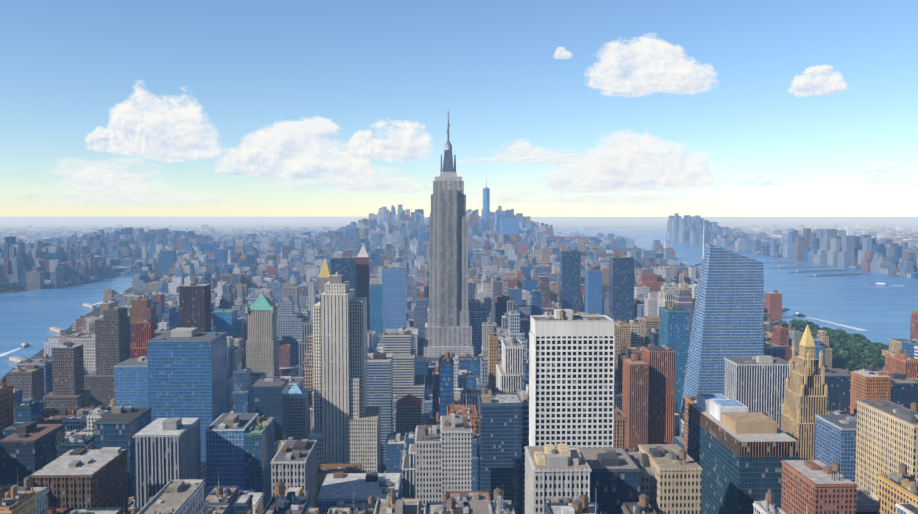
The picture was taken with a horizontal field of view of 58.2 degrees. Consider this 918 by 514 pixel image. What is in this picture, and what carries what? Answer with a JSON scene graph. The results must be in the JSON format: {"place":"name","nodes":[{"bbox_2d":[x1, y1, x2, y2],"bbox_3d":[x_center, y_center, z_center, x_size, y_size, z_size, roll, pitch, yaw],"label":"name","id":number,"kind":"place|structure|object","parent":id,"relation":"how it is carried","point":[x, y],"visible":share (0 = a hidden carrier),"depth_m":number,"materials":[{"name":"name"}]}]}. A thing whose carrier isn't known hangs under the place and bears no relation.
{"place":"outdoors","nodes":[
{"label":"outdoors","id":0,"kind":"place"},
{"bbox_2d":[26,166,136,205],"bbox_3d":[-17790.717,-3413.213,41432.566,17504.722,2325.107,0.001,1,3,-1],"label":"cloud","id":1,"kind":"structure","parent":0,"point":[68,201],"depth_m":41436.24,"materials":[{"name":"white"}]},
{"bbox_2d":[60,165,122,191],"bbox_3d":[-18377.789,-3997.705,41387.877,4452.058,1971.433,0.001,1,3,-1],"label":"cloud","id":2,"kind":"structure","parent":0,"point":[89,184],"depth_m":41392.97,"materials":[{"name":"white"}]},
{"bbox_2d":[86,111,129,157],"bbox_3d":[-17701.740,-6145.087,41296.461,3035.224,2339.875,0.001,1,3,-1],"label":"cloud","id":3,"kind":"structure","parent":0,"point":[98,138],"depth_m":41312.88,"materials":[{"name":"white"}]},
{"bbox_2d":[58,157,161,200],"bbox_3d":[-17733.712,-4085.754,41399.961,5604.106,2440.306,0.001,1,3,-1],"label":"cloud","id":4,"kind":"structure","parent":0,"point":[108,181],"depth_m":41416.21,"materials":[{"name":"white"}]},
{"bbox_2d":[52,171,183,206],"bbox_3d":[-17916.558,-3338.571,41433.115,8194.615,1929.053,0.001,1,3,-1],"label":"cloud","id":5,"kind":"structure","parent":0,"point":[98,188],"depth_m":41448.23,"materials":[{"name":"white"}]},
{"bbox_2d":[39,138,198,201],"bbox_3d":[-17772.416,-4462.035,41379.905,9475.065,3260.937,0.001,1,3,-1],"label":"cloud","id":6,"kind":"structure","parent":0,"point":[98,169],"depth_m":41410.25,"materials":[{"name":"white"}]},
{"bbox_2d":[109,107,152,164],"bbox_3d":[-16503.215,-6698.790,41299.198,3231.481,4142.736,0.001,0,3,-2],"label":"cloud","id":7,"kind":"structure","parent":0,"point":[130,127],"depth_m":41316.38,"materials":[{"name":"white"}]},
{"bbox_2d":[46,183,218,205],"bbox_3d":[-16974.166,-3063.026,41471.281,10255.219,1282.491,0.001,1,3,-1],"label":"cloud","id":8,"kind":"structure","parent":0,"point":[129,197],"depth_m":41481.98,"materials":[{"name":"white"}]},
{"bbox_2d":[109,81,215,170],"bbox_3d":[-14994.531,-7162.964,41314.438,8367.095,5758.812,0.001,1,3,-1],"label":"cloud","id":9,"kind":"structure","parent":0,"point":[175,128],"depth_m":41354.14,"materials":[{"name":"white"}]},
{"bbox_2d":[150,156,193,166],"bbox_3d":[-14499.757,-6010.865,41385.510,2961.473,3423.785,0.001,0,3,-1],"label":"cloud","id":10,"kind":"structure","parent":0,"point":[171,161],"depth_m":41448.39,"materials":[{"name":"white"}]},
{"bbox_2d":[142,99,207,170],"bbox_3d":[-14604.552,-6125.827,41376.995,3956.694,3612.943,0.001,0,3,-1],"label":"cloud","id":11,"kind":"structure","parent":0,"point":[173,158],"depth_m":41437.97,"materials":[{"name":"white"}]},
{"bbox_2d":[134,184,224,204],"bbox_3d":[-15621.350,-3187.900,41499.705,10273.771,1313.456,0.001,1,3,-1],"label":"cloud","id":12,"kind":"structure","parent":0,"point":[172,198],"depth_m":41526.05,"materials":[{"name":"white"}]},
{"bbox_2d":[190,112,223,163],"bbox_3d":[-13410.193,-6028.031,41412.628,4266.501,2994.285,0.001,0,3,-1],"label":"cloud","id":13,"kind":"structure","parent":0,"point":[216,151],"depth_m":41465.47,"materials":[{"name":"white"}]},
{"bbox_2d":[200,124,277,178],"bbox_3d":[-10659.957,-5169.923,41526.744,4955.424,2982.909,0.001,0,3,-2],"label":"cloud","id":14,"kind":"structure","parent":0,"point":[227,164],"depth_m":41520.06,"materials":[{"name":"white"}]},
{"bbox_2d":[223,120,296,180],"bbox_3d":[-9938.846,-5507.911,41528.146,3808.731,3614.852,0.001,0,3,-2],"label":"cloud","id":15,"kind":"structure","parent":0,"point":[258,152],"depth_m":41538.92,"materials":[{"name":"white"}]},
{"bbox_2d":[238,117,344,179],"bbox_3d":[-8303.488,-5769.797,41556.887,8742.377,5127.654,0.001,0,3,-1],"label":"cloud","id":16,"kind":"structure","parent":0,"point":[308,149],"depth_m":41588.11,"materials":[{"name":"white"}]},
{"bbox_2d":[254,119,347,180],"bbox_3d":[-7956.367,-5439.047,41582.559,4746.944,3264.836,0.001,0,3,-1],"label":"cloud","id":17,"kind":"structure","parent":0,"point":[339,148],"depth_m":41638.54,"materials":[{"name":"white"}]},
{"bbox_2d":[293,155,380,193],"bbox_3d":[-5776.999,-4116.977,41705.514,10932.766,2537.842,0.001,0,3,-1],"label":"cloud","id":18,"kind":"structure","parent":0,"point":[351,181],"depth_m":41729.06,"materials":[{"name":"white"}]},
{"bbox_2d":[300,143,389,192],"bbox_3d":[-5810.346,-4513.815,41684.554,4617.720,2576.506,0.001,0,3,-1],"label":"cloud","id":19,"kind":"structure","parent":0,"point":[352,163],"depth_m":41708.63,"materials":[{"name":"white"}]},
{"bbox_2d":[318,156,385,190],"bbox_3d":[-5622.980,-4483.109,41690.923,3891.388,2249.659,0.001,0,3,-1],"label":"cloud","id":20,"kind":"structure","parent":0,"point":[363,183],"depth_m":41734.36,"materials":[{"name":"white"}]},
{"bbox_2d":[331,121,382,164],"bbox_3d":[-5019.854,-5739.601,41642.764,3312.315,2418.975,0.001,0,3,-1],"label":"cloud","id":21,"kind":"structure","parent":0,"point":[364,147],"depth_m":41659.23,"materials":[{"name":"white"}]},
{"bbox_2d":[340,128,383,160],"bbox_3d":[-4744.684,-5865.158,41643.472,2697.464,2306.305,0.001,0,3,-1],"label":"cloud","id":22,"kind":"structure","parent":0,"point":[369,137],"depth_m":41636.27,"materials":[{"name":"white"}]},
{"bbox_2d":[325,170,415,193],"bbox_3d":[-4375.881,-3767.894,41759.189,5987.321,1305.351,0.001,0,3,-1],"label":"cloud","id":23,"kind":"structure","parent":0,"point":[381,183],"depth_m":41775.74,"materials":[{"name":"white"}]},
{"bbox_2d":[335,168,429,194],"bbox_3d":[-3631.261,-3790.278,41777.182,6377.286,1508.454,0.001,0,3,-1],"label":"cloud","id":24,"kind":"structure","parent":0,"point":[390,183],"depth_m":41781.26,"materials":[{"name":"white"}]},
{"bbox_2d":[369,119,432,169],"bbox_3d":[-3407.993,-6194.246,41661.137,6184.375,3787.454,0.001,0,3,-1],"label":"cloud","id":25,"kind":"structure","parent":0,"point":[408,142],"depth_m":41694.84,"materials":[{"name":"white"}]},
{"bbox_2d":[381,178,432,192],"bbox_3d":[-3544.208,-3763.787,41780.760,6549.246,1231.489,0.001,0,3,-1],"label":"cloud","id":26,"kind":"structure","parent":0,"point":[406,187],"depth_m":41809.83,"materials":[{"name":"white"}]},
{"bbox_2d":[388,130,430,162],"bbox_3d":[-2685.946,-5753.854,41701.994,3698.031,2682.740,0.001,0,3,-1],"label":"cloud","id":27,"kind":"structure","parent":0,"point":[412,159],"depth_m":41746.28,"materials":[{"name":"white"}]},
{"bbox_2d":[0,290,880,370],"bbox_3d":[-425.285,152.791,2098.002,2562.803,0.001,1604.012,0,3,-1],"label":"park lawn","id":28,"kind":"structure","parent":0,"point":[2,292],"depth_m":2783.03,"materials":[{"name":"green plant"}]},
{"bbox_2d":[0,282,888,370],"bbox_3d":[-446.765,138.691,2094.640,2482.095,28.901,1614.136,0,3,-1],"label":"park trees","id":29,"kind":"object","parent":28,"relation":"on","point":[850,351],"visible":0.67,"depth_m":1497.00,"materials":[{"name":"green plant"}]},
{"bbox_2d":[0,227,917,378],"bbox_3d":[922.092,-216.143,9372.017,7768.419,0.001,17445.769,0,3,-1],"label":"water","id":30,"kind":"structure","parent":0,"point":[881,313],"depth_m":2530.85,"materials":[{"name":"blue liquid"}]},
{"bbox_2d":[0,241,899,356],"bbox_3d":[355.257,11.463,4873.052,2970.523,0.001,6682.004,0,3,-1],"label":"boat wakes","id":31,"kind":"object","parent":30,"relation":"on","point":[11,351],"visible":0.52,"depth_m":1914.57,"materials":[{"name":"white liquid"}]},
{"bbox_2d":[20,282,888,347],"bbox_3d":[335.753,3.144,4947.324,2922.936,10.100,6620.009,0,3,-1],"label":"boats","id":32,"kind":"object","parent":30,"relation":"on","point":[24,344],"visible":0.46,"depth_m":2121.29,"materials":[{"name":"white"}]},
{"bbox_2d":[573,226,660,232],"bbox_3d":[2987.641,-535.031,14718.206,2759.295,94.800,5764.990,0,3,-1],"label":"islands","id":33,"kind":"object","parent":30,"relation":"in","point":[586,228],"visible":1,"depth_m":15346.02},
{"bbox_2d":[0,217,917,472],"bbox_3d":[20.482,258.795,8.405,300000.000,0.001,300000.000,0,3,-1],"label":"ground","id":34,"kind":"structure","parent":0,"point":[174,222],"depth_m":29366.75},
{"bbox_2d":[5,261,869,363],"bbox_3d":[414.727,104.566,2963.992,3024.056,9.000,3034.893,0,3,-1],"label":"piers","id":35,"kind":"structure","parent":34,"relation":"on","point":[16,359],"depth_m":3551.57,"materials":[{"name":"grey concrete"}]},
{"bbox_2d":[0,113,917,513],"bbox_3d":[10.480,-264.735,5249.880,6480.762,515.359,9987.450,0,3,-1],"label":"city buildings","id":36,"kind":"structure","parent":34,"relation":"on","point":[450,355],"depth_m":766.90,"materials":[{"name":"grey concrete"}]},
{"bbox_2d":[0,224,917,247],"bbox_3d":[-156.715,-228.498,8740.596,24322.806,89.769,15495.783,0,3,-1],"label":"land","id":37,"kind":"structure","parent":34,"relation":"on","point":[899,235],"depth_m":12307.94,"materials":[{"name":"grey"}]},
{"bbox_2d":[0,0,917,216],"label":"sky","id":38,"kind":"structure","parent":0,"point":[251,65],"materials":[{"name":"blue"}]},
{"bbox_2d":[381,179,569,204],"bbox_3d":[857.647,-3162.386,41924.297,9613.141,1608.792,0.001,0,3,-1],"label":"cloud","id":39,"kind":"structure","parent":0,"point":[469,191],"depth_m":41922.12,"materials":[{"name":"white"}]},
{"bbox_2d":[453,155,546,163],"bbox_3d":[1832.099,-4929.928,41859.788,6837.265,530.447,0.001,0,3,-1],"label":"cloud","id":40,"kind":"structure","parent":0,"point":[508,160],"depth_m":41881.15,"materials":[{"name":"white"}]},
{"bbox_2d":[493,138,554,158],"bbox_3d":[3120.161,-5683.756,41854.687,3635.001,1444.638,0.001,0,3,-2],"label":"cloud","id":41,"kind":"structure","parent":0,"point":[517,146],"depth_m":41860.20,"materials":[{"name":"white"}]},
{"bbox_2d":[521,148,536,157],"bbox_3d":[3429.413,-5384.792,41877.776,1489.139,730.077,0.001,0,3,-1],"label":"cloud","id":42,"kind":"structure","parent":0,"point":[530,153],"depth_m":41885.63,"materials":[{"name":"white"}]},
{"bbox_2d":[485,144,588,163],"bbox_3d":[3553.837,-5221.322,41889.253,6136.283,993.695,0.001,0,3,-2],"label":"cloud","id":43,"kind":"structure","parent":0,"point":[499,155],"depth_m":41890.18,"materials":[{"name":"white"}]},
{"bbox_2d":[524,150,586,165],"bbox_3d":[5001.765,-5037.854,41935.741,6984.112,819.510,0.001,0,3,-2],"label":"cloud","id":44,"kind":"structure","parent":0,"point":[554,158],"depth_m":41939.68,"materials":[{"name":"white"}]},
{"bbox_2d":[554,47,571,58],"bbox_3d":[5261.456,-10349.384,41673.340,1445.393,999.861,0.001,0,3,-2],"label":"cloud","id":45,"kind":"structure","parent":0,"point":[561,53],"depth_m":41676.16,"materials":[{"name":"white"}]},
{"bbox_2d":[546,155,611,197],"bbox_3d":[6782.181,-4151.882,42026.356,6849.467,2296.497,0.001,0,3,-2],"label":"cloud","id":46,"kind":"structure","parent":0,"point":[560,178],"depth_m":42002.95,"materials":[{"name":"white"}]},
{"bbox_2d":[484,141,675,165],"bbox_3d":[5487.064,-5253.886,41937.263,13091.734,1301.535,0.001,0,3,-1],"label":"cloud","id":47,"kind":"structure","parent":0,"point":[561,155],"depth_m":41925.75,"materials":[{"name":"white"}]},
{"bbox_2d":[529,140,637,201],"bbox_3d":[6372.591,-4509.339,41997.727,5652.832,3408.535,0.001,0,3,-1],"label":"cloud","id":48,"kind":"structure","parent":0,"point":[563,168],"depth_m":41979.92,"materials":[{"name":"white"}]},
{"bbox_2d":[493,177,692,206],"bbox_3d":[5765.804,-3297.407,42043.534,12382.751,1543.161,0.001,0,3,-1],"label":"cloud","id":49,"kind":"structure","parent":0,"point":[511,196],"depth_m":42027.91,"materials":[{"name":"white"}]},
{"bbox_2d":[586,64,624,92],"bbox_3d":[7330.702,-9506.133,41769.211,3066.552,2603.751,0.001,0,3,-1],"label":"cloud","id":50,"kind":"structure","parent":0,"point":[595,81],"depth_m":41782.62,"materials":[{"name":"white"}]},
{"bbox_2d":[554,180,672,206],"bbox_3d":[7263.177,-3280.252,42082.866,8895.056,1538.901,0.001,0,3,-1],"label":"cloud","id":51,"kind":"structure","parent":0,"point":[617,196],"depth_m":42116.66,"materials":[{"name":"white"}]},
{"bbox_2d":[592,52,650,96],"bbox_3d":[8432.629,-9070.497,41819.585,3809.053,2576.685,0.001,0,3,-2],"label":"cloud","id":52,"kind":"structure","parent":0,"point":[607,90],"depth_m":41842.88,"materials":[{"name":"white"}]},
{"bbox_2d":[514,161,732,206],"bbox_3d":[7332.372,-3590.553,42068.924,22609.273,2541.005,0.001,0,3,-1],"label":"cloud","id":53,"kind":"structure","parent":0,"point":[604,191],"depth_m":42093.47,"materials":[{"name":"white"}]},
{"bbox_2d":[590,133,656,193],"bbox_3d":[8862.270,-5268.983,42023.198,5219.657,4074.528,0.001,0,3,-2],"label":"cloud","id":54,"kind":"structure","parent":0,"point":[612,149],"depth_m":41998.43,"materials":[{"name":"white"}]},
{"bbox_2d":[610,143,665,200],"bbox_3d":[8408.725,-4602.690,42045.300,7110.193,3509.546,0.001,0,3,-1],"label":"cloud","id":55,"kind":"structure","parent":0,"point":[646,180],"depth_m":42103.92,"materials":[{"name":"white"}]},
{"bbox_2d":[556,129,725,204],"bbox_3d":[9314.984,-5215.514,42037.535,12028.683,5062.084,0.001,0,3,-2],"label":"cloud","id":56,"kind":"structure","parent":0,"point":[657,150],"depth_m":42034.43,"materials":[{"name":"white"}]},
{"bbox_2d":[599,136,682,195],"bbox_3d":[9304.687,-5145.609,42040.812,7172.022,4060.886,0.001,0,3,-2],"label":"cloud","id":57,"kind":"structure","parent":0,"point":[620,165],"depth_m":42032.23,"materials":[{"name":"white"}]},
{"bbox_2d":[598,34,685,93],"bbox_3d":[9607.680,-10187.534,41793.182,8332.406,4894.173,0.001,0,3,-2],"label":"cloud","id":58,"kind":"structure","parent":0,"point":[626,67],"depth_m":41792.08,"materials":[{"name":"white"}]},
{"bbox_2d":[580,188,709,207],"bbox_3d":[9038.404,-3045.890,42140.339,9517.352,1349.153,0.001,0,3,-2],"label":"cloud","id":59,"kind":"structure","parent":0,"point":[622,200],"depth_m":42120.44,"materials":[{"name":"white"}]},
{"bbox_2d":[643,54,699,93],"bbox_3d":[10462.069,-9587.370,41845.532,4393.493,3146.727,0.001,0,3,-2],"label":"cloud","id":60,"kind":"structure","parent":0,"point":[660,71],"depth_m":41849.94,"materials":[{"name":"white"}]},
{"bbox_2d":[657,57,718,94],"bbox_3d":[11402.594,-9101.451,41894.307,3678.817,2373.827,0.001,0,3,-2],"label":"cloud","id":61,"kind":"structure","parent":0,"point":[664,87],"depth_m":41899.24,"materials":[{"name":"white"}]},
{"bbox_2d":[660,144,717,196],"bbox_3d":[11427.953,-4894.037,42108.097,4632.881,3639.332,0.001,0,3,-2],"label":"cloud","id":62,"kind":"structure","parent":0,"point":[680,163],"depth_m":42133.52,"materials":[{"name":"white"}]},
{"bbox_2d":[668,57,715,91],"bbox_3d":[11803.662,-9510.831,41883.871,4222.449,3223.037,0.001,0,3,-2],"label":"cloud","id":63,"kind":"structure","parent":0,"point":[691,76],"depth_m":41903.23,"materials":[{"name":"white"}]},
{"bbox_2d":[639,182,754,203],"bbox_3d":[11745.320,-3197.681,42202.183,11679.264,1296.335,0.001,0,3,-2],"label":"cloud","id":64,"kind":"structure","parent":0,"point":[674,191],"depth_m":42219.48,"materials":[{"name":"white"}]},
{"bbox_2d":[734,172,782,190],"bbox_3d":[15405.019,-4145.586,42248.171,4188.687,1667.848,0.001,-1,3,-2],"label":"cloud","id":65,"kind":"structure","parent":0,"point":[761,180],"depth_m":42258.77,"materials":[{"name":"white"}]},
{"bbox_2d":[742,172,780,187],"bbox_3d":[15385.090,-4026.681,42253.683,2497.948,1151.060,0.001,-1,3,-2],"label":"cloud","id":66,"kind":"structure","parent":0,"point":[757,182],"depth_m":42254.40,"materials":[{"name":"white"}]},
{"bbox_2d":[788,72,810,94],"bbox_3d":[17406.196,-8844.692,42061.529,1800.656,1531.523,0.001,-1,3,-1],"label":"cloud","id":67,"kind":"structure","parent":0,"point":[792,87],"depth_m":42065.72,"materials":[{"name":"white"}]},
{"bbox_2d":[792,76,809,96],"bbox_3d":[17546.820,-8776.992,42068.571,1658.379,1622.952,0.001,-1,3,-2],"label":"cloud","id":68,"kind":"structure","parent":0,"point":[797,93],"depth_m":42084.16,"materials":[{"name":"white"}]},
{"bbox_2d":[792,65,846,95],"bbox_3d":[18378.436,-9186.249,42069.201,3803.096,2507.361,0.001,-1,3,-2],"label":"cloud","id":69,"kind":"structure","parent":0,"point":[823,79],"depth_m":42081.27,"materials":[{"name":"white"}]},
{"bbox_2d":[892,168,897,186],"bbox_3d":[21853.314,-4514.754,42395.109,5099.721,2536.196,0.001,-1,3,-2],"label":"cloud","id":70,"kind":"structure","parent":0,"point":[896,182],"depth_m":42440.90,"materials":[{"name":"white"}]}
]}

